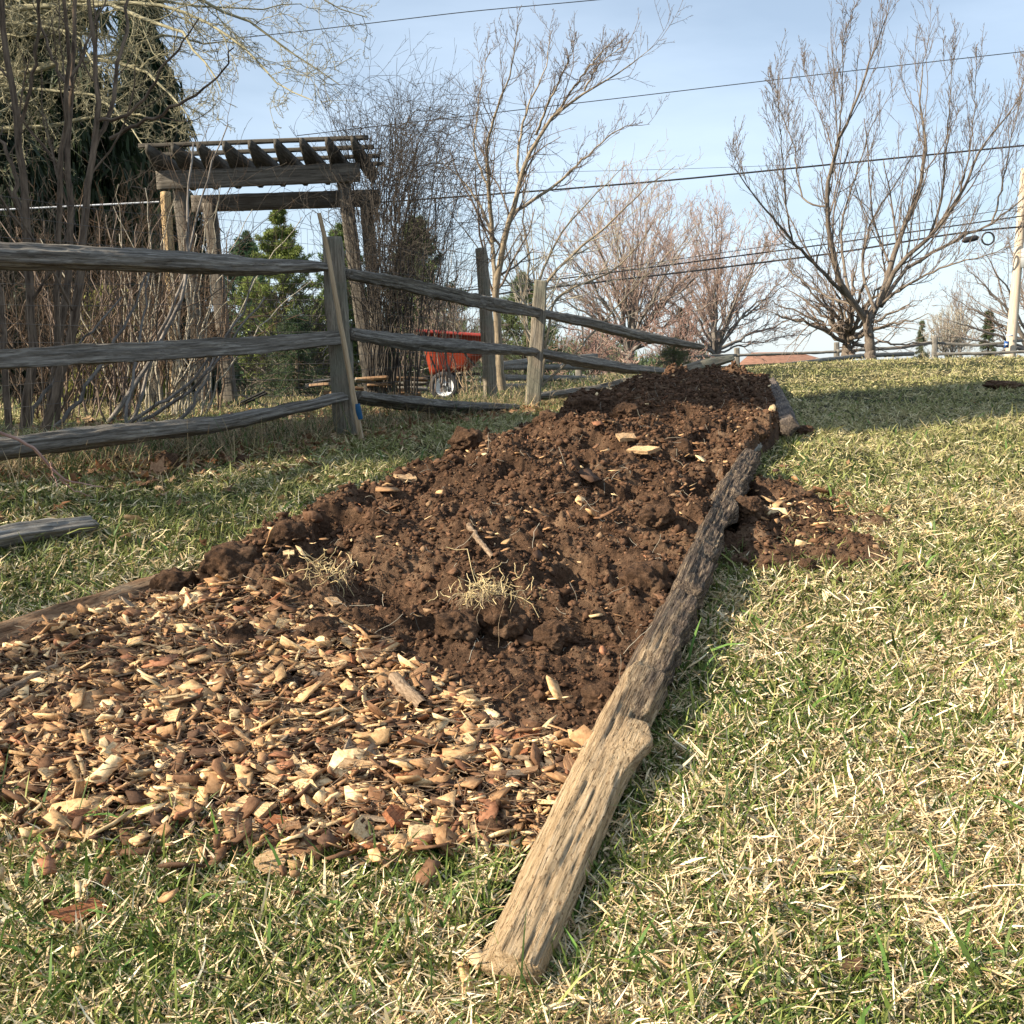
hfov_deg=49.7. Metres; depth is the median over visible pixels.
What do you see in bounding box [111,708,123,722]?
wood chip
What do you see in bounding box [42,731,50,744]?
wood chip
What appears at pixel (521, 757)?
dead stick
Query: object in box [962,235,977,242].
splice case
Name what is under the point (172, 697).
wood chip
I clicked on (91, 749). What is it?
wood chip
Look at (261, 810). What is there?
wood chip
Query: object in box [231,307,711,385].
woods
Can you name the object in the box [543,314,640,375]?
brown shrub
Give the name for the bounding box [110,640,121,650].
wood chip
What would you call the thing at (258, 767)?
wood chip
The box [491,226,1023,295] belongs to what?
overhead wire
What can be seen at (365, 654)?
wood chip
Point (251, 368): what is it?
brown shrub
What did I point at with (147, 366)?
tall shrub
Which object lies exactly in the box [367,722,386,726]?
wood chip
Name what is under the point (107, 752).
wood chip
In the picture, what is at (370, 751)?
wood chip
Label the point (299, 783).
wood chip
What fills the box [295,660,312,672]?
wood chip
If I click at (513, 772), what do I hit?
wood chip
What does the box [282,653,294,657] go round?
wood chip
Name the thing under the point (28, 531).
fallen rail
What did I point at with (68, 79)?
tall shrub
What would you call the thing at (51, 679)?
wood chip
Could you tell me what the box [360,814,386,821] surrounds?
wood chip
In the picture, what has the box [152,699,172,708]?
wood chip
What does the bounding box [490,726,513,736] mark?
wood chip
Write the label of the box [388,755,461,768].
dead stick
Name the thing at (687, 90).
overhead wire
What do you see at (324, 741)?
wood chip
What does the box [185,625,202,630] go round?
wood chip
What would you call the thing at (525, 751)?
wood chip
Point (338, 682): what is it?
wood chip
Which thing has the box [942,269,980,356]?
bare tree
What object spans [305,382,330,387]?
firewood piece
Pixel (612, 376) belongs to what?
grass
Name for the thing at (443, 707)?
wood chip
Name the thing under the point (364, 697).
wood chip
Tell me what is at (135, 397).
brush shrub
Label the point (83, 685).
wood chip
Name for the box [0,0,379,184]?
lichen tree
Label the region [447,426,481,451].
soil clod
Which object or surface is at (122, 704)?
wood chip
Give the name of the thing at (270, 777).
wood chip
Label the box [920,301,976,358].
hedge bush
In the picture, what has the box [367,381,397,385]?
firewood piece
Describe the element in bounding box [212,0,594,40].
overhead wire
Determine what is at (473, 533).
root fibres
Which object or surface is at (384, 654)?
wood chip
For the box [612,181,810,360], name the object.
bare tree
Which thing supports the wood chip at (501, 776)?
on the mulch bits
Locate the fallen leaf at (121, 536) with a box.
[115,532,130,538]
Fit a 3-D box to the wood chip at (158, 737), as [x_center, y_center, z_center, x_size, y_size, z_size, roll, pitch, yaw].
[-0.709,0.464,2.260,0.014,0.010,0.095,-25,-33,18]
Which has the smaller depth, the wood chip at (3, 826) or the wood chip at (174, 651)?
the wood chip at (3, 826)
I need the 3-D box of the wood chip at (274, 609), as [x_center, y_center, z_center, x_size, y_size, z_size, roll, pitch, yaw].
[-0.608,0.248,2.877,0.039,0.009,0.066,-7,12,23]
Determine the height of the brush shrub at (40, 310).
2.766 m
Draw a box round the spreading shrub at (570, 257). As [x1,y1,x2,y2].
[381,130,721,388]
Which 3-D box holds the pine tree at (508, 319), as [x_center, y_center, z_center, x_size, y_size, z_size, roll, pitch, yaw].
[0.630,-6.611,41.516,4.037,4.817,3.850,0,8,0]
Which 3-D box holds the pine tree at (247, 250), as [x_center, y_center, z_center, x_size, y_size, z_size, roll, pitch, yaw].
[-8.944,-6.559,37.608,4.180,5.984,4.257,0,8,0]
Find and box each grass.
[0,372,640,414]
[0,374,625,489]
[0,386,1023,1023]
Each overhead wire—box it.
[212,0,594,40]
[297,51,1023,135]
[382,145,1023,202]
[458,206,1023,288]
[466,215,1021,290]
[483,165,780,173]
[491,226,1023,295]
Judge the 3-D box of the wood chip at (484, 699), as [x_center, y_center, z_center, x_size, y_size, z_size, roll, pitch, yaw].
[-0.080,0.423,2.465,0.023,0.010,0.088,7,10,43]
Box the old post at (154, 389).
[137,275,163,403]
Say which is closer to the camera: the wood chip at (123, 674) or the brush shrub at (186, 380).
the wood chip at (123, 674)
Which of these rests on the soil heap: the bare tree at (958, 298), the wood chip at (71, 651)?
the wood chip at (71, 651)
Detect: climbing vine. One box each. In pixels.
[275,57,578,394]
[291,27,548,222]
[303,38,566,391]
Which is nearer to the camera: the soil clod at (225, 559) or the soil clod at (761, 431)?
the soil clod at (225, 559)
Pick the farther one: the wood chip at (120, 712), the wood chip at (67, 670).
the wood chip at (67, 670)
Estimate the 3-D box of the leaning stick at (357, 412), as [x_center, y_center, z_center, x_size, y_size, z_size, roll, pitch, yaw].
[-0.881,-0.951,5.718,0.230,1.153,0.046,-4,9,-30]
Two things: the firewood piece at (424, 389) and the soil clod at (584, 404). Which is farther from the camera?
the firewood piece at (424, 389)
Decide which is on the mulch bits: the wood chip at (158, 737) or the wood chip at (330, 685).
the wood chip at (330, 685)
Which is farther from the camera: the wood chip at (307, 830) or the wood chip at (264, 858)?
the wood chip at (307, 830)
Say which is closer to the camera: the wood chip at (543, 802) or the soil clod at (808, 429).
the wood chip at (543, 802)
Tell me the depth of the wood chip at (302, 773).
2.15 m
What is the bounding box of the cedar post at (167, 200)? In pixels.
[160,191,181,409]
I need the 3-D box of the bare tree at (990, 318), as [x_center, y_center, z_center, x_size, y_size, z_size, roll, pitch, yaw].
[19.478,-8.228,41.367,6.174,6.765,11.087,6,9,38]
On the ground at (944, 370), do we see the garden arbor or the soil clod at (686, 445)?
the garden arbor
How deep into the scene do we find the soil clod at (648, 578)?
3.12 m
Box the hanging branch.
[0,431,103,496]
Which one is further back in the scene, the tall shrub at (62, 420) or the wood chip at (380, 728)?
the tall shrub at (62, 420)
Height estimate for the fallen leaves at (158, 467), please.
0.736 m
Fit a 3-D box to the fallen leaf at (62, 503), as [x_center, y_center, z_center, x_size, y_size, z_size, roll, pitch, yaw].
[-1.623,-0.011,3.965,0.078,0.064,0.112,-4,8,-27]
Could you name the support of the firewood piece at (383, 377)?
on the firewood piece at (363, 381)
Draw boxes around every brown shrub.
[218,273,360,397]
[388,271,519,389]
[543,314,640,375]
[634,296,720,367]
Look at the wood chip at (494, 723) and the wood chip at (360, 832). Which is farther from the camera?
the wood chip at (494, 723)
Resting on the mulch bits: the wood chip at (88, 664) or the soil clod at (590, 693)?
the wood chip at (88, 664)
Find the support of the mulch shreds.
on the mulch bits
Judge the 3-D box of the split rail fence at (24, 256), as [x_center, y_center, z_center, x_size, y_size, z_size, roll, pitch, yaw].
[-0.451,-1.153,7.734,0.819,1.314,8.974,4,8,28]
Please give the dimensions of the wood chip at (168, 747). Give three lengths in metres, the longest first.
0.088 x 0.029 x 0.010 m
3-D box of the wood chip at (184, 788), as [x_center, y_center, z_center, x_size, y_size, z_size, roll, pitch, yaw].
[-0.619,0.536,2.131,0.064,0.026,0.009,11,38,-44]
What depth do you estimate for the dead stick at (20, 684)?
2.50 m
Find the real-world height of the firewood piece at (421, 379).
0.056 m
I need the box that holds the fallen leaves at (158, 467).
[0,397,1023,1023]
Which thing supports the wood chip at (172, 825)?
on the mulch bits
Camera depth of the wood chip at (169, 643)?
2.67 m
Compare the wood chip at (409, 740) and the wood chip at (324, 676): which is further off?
the wood chip at (324, 676)
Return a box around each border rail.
[0,570,182,638]
[477,448,761,986]
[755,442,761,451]
[769,377,800,436]
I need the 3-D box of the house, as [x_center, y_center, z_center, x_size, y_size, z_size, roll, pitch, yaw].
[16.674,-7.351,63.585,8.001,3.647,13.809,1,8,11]
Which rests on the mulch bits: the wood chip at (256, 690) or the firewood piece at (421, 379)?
the wood chip at (256, 690)
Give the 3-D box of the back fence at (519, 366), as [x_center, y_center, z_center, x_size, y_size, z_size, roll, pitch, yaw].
[0.487,-2.363,18.688,0.380,0.658,3.098,5,9,36]
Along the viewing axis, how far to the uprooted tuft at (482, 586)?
2.84 m
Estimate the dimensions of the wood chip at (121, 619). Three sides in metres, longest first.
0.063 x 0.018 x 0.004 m
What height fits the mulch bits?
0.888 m
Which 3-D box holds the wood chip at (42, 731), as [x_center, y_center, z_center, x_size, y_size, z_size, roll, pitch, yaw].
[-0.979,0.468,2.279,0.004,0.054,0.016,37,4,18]
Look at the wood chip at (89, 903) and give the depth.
1.76 m
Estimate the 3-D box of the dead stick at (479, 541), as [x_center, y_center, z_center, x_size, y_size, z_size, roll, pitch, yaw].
[-0.097,0.085,3.309,0.022,0.066,0.315,-2,8,-15]
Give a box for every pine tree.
[224,230,289,388]
[227,209,359,388]
[301,221,407,386]
[356,214,480,385]
[500,271,576,381]
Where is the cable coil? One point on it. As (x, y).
(983, 234)
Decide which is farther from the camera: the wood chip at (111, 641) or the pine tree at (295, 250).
the pine tree at (295, 250)
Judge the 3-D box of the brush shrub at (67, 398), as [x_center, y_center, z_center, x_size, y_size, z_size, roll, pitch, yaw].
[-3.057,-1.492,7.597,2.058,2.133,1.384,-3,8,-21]
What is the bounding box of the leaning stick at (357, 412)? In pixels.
[317,213,363,438]
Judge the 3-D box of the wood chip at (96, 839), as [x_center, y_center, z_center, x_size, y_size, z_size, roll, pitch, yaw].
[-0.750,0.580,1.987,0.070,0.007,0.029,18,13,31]
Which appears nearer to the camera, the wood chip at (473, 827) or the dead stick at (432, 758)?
the wood chip at (473, 827)
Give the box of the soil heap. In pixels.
[0,363,963,858]
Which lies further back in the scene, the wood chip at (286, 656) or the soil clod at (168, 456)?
the soil clod at (168, 456)
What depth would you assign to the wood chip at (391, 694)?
2.49 m
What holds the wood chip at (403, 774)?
on the mulch bits
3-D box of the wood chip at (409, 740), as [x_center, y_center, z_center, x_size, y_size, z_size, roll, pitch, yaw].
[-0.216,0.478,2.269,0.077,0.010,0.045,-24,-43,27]
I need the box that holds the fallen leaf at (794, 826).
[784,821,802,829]
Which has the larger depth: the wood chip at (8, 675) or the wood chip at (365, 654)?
the wood chip at (365, 654)
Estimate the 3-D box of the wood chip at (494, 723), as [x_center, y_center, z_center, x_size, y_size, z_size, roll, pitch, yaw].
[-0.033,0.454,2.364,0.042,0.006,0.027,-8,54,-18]
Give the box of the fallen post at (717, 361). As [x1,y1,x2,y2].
[683,355,734,369]
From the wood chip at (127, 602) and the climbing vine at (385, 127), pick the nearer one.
the wood chip at (127, 602)
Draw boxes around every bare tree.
[428,0,692,390]
[521,160,731,363]
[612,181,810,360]
[725,0,1023,359]
[748,228,951,360]
[925,214,1023,357]
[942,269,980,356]
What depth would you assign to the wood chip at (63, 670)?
2.56 m
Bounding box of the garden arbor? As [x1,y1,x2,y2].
[138,135,386,404]
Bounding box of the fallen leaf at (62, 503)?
[52,501,69,508]
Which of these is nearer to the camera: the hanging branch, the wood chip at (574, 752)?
the wood chip at (574, 752)
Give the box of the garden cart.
[415,329,502,398]
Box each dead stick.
[0,663,58,697]
[209,587,225,631]
[388,671,428,707]
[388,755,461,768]
[444,735,530,759]
[466,522,494,559]
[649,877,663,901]
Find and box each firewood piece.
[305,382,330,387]
[309,383,328,386]
[313,379,328,382]
[355,377,375,382]
[355,386,363,390]
[356,375,388,380]
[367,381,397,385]
[396,392,419,395]
[397,376,427,381]
[397,381,426,385]
[398,386,427,390]
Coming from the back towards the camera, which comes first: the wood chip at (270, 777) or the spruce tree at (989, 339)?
the spruce tree at (989, 339)
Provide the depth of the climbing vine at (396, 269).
10.28 m
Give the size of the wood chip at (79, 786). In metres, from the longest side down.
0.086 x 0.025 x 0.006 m
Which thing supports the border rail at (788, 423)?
on the ground at (944, 370)
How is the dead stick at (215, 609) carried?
on the mulch bits
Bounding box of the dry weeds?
[448,355,481,398]
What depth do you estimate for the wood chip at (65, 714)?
2.35 m
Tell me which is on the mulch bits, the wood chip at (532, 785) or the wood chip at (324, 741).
the wood chip at (532, 785)
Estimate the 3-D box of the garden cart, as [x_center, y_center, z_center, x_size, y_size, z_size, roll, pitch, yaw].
[-0.663,-1.890,14.230,1.112,0.899,0.860,0,8,0]
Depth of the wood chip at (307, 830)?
2.00 m
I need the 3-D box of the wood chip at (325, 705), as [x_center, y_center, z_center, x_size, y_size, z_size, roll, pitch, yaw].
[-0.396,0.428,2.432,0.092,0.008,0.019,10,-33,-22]
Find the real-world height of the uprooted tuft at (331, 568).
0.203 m
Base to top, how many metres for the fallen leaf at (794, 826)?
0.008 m
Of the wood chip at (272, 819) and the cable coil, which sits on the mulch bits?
the wood chip at (272, 819)
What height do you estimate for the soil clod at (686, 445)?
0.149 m
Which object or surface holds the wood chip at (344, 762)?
on the mulch bits
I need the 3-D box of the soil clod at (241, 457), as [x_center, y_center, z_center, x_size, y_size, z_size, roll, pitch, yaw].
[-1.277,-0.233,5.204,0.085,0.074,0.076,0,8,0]
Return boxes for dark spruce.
[0,0,258,394]
[0,81,90,398]
[108,0,241,393]
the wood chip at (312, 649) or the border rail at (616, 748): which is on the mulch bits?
the wood chip at (312, 649)
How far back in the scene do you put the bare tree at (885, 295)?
23.22 m
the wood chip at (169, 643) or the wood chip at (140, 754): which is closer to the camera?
the wood chip at (140, 754)
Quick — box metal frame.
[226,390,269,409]
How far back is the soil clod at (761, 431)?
5.45 m
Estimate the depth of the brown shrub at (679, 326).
29.39 m
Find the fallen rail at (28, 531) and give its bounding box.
[0,515,99,549]
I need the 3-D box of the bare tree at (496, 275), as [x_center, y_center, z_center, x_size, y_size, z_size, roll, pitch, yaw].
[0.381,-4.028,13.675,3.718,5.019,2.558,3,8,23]
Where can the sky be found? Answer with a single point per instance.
(724, 42)
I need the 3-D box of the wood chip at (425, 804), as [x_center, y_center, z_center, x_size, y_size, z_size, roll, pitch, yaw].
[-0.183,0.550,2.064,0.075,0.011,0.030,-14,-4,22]
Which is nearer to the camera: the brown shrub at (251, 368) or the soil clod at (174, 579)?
the soil clod at (174, 579)
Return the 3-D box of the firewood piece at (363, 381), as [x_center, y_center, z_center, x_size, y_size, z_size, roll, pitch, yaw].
[-1.393,-1.251,10.514,0.202,0.060,0.123,-1,8,-10]
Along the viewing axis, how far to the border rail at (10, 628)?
2.98 m
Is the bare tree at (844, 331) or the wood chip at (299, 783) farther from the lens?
the bare tree at (844, 331)
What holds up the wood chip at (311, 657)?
on the mulch bits
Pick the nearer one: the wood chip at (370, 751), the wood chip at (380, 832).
the wood chip at (380, 832)
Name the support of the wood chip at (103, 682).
on the mulch bits
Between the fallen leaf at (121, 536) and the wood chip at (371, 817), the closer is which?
the wood chip at (371, 817)
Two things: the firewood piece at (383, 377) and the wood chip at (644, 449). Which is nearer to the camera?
the wood chip at (644, 449)
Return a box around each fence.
[0,195,704,466]
[497,353,597,388]
[687,336,1023,364]
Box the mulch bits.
[0,372,979,1008]
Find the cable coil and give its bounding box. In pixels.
[981,231,994,245]
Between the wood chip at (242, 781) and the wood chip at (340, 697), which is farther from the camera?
the wood chip at (340, 697)
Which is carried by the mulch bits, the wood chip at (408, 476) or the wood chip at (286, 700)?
the wood chip at (286, 700)
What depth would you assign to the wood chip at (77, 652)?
2.64 m
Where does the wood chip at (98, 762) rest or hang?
on the mulch bits
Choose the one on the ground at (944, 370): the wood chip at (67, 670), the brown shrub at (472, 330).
the brown shrub at (472, 330)
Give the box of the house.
[740,352,816,364]
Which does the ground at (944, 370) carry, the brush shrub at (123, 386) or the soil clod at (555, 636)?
the brush shrub at (123, 386)
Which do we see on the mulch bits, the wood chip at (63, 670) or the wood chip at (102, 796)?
the wood chip at (102, 796)
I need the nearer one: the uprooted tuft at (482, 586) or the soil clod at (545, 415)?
the uprooted tuft at (482, 586)
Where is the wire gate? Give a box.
[214,281,329,395]
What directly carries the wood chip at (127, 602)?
on the mulch bits
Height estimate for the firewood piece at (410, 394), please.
0.050 m
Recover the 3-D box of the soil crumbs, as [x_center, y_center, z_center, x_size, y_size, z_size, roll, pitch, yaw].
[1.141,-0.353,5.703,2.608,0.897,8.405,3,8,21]
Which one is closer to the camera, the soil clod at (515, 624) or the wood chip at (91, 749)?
the wood chip at (91, 749)
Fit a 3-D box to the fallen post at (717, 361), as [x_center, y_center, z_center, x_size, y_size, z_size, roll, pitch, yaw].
[1.938,-1.479,11.254,0.746,0.243,0.131,-3,8,-24]
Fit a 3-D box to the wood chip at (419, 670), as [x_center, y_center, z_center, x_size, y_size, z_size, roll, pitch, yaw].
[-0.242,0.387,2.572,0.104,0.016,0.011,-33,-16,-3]
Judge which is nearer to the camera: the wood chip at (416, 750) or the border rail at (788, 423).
the wood chip at (416, 750)
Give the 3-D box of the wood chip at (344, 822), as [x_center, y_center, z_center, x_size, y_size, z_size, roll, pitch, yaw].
[-0.310,0.588,1.996,0.020,0.014,0.108,26,42,2]
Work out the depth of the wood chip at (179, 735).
2.29 m
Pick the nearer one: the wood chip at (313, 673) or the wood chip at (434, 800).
the wood chip at (434, 800)
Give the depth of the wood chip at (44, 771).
2.16 m
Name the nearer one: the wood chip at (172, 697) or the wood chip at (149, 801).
the wood chip at (149, 801)
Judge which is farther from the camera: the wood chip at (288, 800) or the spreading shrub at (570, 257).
the spreading shrub at (570, 257)
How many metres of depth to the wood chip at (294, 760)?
2.19 m
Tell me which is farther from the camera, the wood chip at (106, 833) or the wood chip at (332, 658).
the wood chip at (332, 658)
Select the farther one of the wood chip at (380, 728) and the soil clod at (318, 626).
the soil clod at (318, 626)
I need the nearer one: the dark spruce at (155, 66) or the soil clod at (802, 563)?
the soil clod at (802, 563)
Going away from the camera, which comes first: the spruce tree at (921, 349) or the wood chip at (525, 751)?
the wood chip at (525, 751)
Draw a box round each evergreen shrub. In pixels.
[61,281,169,403]
[241,309,330,399]
[651,336,691,367]
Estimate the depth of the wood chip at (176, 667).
2.57 m
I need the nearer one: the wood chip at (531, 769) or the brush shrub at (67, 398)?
the wood chip at (531, 769)
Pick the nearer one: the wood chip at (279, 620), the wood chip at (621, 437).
the wood chip at (279, 620)
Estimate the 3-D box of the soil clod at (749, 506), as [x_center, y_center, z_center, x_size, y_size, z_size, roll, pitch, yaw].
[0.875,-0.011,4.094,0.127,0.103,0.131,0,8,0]
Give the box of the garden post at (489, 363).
[475,247,496,398]
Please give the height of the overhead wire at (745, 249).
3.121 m
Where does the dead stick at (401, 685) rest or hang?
on the soil heap
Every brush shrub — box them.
[0,118,350,409]
[0,149,242,420]
[0,154,227,421]
[14,241,321,403]
[33,140,322,415]
[108,151,245,413]
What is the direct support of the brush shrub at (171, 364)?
on the ground at (944, 370)
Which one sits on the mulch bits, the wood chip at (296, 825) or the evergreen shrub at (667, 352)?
the wood chip at (296, 825)
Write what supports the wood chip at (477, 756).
on the mulch bits
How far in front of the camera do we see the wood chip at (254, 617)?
2.83 m
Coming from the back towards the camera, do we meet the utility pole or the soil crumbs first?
the utility pole
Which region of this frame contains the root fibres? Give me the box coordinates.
[3,365,772,693]
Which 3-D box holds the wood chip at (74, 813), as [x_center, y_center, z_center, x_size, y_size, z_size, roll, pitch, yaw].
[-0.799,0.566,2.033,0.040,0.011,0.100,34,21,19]
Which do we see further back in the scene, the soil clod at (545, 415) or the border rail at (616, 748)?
the soil clod at (545, 415)
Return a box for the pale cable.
[0,201,158,210]
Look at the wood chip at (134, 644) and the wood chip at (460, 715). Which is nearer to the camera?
the wood chip at (460, 715)
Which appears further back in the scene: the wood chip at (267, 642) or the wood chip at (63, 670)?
the wood chip at (267, 642)
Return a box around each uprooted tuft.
[263,547,373,602]
[428,547,545,646]
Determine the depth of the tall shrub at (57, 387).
6.18 m
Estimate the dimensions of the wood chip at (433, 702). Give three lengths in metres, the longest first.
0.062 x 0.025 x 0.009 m
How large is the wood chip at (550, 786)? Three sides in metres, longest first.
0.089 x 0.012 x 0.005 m
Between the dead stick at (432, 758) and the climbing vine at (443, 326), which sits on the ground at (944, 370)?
the climbing vine at (443, 326)
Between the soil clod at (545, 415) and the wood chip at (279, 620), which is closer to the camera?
the wood chip at (279, 620)
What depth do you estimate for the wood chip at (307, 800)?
2.06 m
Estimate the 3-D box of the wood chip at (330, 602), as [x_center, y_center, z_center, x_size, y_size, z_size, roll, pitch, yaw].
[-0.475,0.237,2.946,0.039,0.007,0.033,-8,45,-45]
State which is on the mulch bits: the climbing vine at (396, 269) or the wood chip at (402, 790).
the wood chip at (402, 790)
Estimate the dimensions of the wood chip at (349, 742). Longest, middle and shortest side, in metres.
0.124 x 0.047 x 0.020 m
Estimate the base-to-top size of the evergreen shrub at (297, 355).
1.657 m
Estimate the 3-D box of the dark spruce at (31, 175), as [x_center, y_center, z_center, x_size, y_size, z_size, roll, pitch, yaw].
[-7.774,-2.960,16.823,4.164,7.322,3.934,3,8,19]
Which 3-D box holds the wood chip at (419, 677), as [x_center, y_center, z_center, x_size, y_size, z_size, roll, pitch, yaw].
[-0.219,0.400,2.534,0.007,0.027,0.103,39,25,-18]
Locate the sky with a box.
[78,0,1023,382]
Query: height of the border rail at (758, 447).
0.109 m
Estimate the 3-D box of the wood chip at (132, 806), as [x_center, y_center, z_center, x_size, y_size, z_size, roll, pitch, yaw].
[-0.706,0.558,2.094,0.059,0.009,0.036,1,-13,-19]
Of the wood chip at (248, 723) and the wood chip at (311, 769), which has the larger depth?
the wood chip at (248, 723)
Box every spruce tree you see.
[672,307,691,363]
[909,320,928,358]
[975,310,999,357]
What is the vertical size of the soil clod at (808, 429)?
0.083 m
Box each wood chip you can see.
[0,673,13,676]
[0,707,13,718]
[0,824,16,831]
[13,754,24,767]
[14,723,31,736]
[27,797,45,804]
[28,728,40,742]
[34,728,45,739]
[38,765,61,782]
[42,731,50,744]
[47,897,109,923]
[48,674,54,683]
[51,747,95,781]
[55,664,66,680]
[57,640,71,647]
[57,650,83,663]
[58,704,70,723]
[59,664,71,671]
[60,650,95,654]
[64,650,77,654]
[64,809,99,824]
[70,661,93,673]
[72,779,84,798]
[75,633,85,639]
[77,682,99,688]
[79,824,103,844]
[88,759,105,764]
[90,790,117,806]
[93,678,110,687]
[101,742,117,757]
[102,794,112,807]
[104,829,109,839]
[107,657,135,666]
[107,701,142,708]
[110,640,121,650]
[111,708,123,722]
[115,668,144,677]
[115,742,126,753]
[117,616,131,625]
[120,596,134,605]
[123,742,138,752]
[124,803,155,808]
[125,641,142,646]
[125,664,135,669]
[133,799,153,810]
[134,750,149,759]
[138,685,165,700]
[145,641,173,655]
[146,743,185,753]
[147,733,170,742]
[149,713,159,723]
[151,821,178,830]
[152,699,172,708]
[154,644,171,652]
[155,707,183,724]
[160,692,188,700]
[163,649,184,653]
[169,664,209,671]
[176,718,183,741]
[176,786,197,793]
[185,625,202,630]
[187,819,194,843]
[192,688,203,693]
[219,722,241,737]
[232,795,276,819]
[234,725,251,742]
[237,778,257,791]
[243,718,255,738]
[245,616,259,621]
[245,760,273,773]
[250,684,260,694]
[252,849,285,874]
[261,745,283,750]
[262,638,272,646]
[262,773,290,781]
[262,814,289,833]
[267,841,306,851]
[269,603,288,611]
[270,592,281,602]
[272,696,294,703]
[275,618,291,627]
[279,819,300,829]
[280,717,304,721]
[280,797,293,802]
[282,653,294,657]
[283,550,293,555]
[285,758,322,774]
[289,754,301,770]
[290,708,315,719]
[290,825,319,836]
[291,778,318,791]
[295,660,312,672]
[295,767,319,777]
[297,787,320,815]
[305,655,326,658]
[306,647,316,653]
[308,662,322,666]
[310,671,339,678]
[312,737,334,748]
[315,669,334,690]
[316,703,341,707]
[324,660,346,666]
[325,596,341,606]
[325,684,339,687]
[328,657,358,662]
[328,707,342,718]
[329,812,355,852]
[330,695,350,698]
[331,679,355,685]
[336,785,358,794]
[338,758,372,773]
[340,636,356,648]
[341,669,357,671]
[343,734,356,749]
[349,653,357,665]
[349,815,377,840]
[353,713,370,720]
[356,647,380,660]
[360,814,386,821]
[361,688,367,707]
[361,842,387,850]
[363,742,379,755]
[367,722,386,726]
[368,726,385,731]
[369,757,396,780]
[372,823,389,840]
[376,747,421,757]
[380,652,388,657]
[382,639,403,648]
[382,684,397,698]
[382,804,410,829]
[386,785,421,795]
[389,736,427,750]
[390,787,406,806]
[393,473,416,481]
[393,771,412,775]
[394,701,404,715]
[403,822,442,824]
[404,811,412,820]
[406,664,425,676]
[407,824,434,857]
[409,800,431,810]
[415,674,422,690]
[420,699,444,704]
[430,797,450,805]
[434,704,451,712]
[453,711,463,722]
[460,748,484,759]
[461,732,476,744]
[464,697,492,704]
[470,815,479,855]
[484,765,537,774]
[489,720,505,730]
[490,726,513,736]
[496,775,506,778]
[499,747,511,752]
[506,769,538,776]
[507,747,527,764]
[511,727,541,738]
[524,792,540,799]
[528,778,542,786]
[528,783,560,794]
[536,799,555,805]
[563,751,574,771]
[569,746,581,754]
[615,433,635,441]
[626,446,661,453]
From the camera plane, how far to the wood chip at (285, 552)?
3.16 m
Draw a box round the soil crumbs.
[0,360,1006,812]
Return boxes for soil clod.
[106,455,124,465]
[149,567,199,600]
[155,450,179,469]
[197,542,255,585]
[233,454,250,466]
[266,519,306,548]
[304,616,343,643]
[434,609,481,641]
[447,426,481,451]
[470,593,531,640]
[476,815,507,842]
[532,409,558,425]
[532,619,574,654]
[569,394,601,415]
[581,680,615,711]
[608,401,641,418]
[616,560,673,597]
[637,504,678,529]
[674,438,697,460]
[735,495,764,519]
[737,422,768,442]
[795,425,814,435]
[796,557,819,573]
[982,380,1023,389]
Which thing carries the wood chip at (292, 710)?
on the mulch bits
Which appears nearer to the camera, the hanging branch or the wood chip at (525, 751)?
the wood chip at (525, 751)
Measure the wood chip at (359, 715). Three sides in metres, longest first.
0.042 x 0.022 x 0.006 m
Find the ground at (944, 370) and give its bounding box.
[0,358,1023,1023]
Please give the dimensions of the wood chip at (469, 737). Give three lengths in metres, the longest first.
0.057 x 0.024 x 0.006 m
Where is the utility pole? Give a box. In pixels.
[1004,168,1023,357]
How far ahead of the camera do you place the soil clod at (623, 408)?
5.57 m
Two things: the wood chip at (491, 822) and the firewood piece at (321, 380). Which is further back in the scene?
the firewood piece at (321, 380)
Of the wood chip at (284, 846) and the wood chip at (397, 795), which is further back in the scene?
the wood chip at (397, 795)
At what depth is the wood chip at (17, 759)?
2.20 m
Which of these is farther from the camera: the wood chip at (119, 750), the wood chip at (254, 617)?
the wood chip at (254, 617)
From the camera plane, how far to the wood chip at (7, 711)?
2.37 m
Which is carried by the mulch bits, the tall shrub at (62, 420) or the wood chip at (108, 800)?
the wood chip at (108, 800)
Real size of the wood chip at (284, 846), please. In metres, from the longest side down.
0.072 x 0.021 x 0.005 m
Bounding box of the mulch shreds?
[0,576,577,859]
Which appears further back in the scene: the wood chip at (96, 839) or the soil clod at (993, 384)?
the soil clod at (993, 384)
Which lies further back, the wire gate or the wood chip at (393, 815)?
the wire gate
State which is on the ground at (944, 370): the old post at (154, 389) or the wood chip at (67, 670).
the old post at (154, 389)
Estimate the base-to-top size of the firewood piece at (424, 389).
0.052 m
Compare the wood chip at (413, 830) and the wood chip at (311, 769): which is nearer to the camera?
the wood chip at (413, 830)
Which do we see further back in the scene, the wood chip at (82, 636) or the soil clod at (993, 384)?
the soil clod at (993, 384)
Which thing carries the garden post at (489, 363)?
on the ground at (944, 370)
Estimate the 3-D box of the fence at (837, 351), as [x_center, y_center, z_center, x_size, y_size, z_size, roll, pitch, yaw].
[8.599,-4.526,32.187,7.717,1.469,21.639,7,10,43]
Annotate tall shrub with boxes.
[0,0,75,431]
[0,0,106,426]
[6,0,233,431]
[30,211,297,429]
[105,66,273,422]

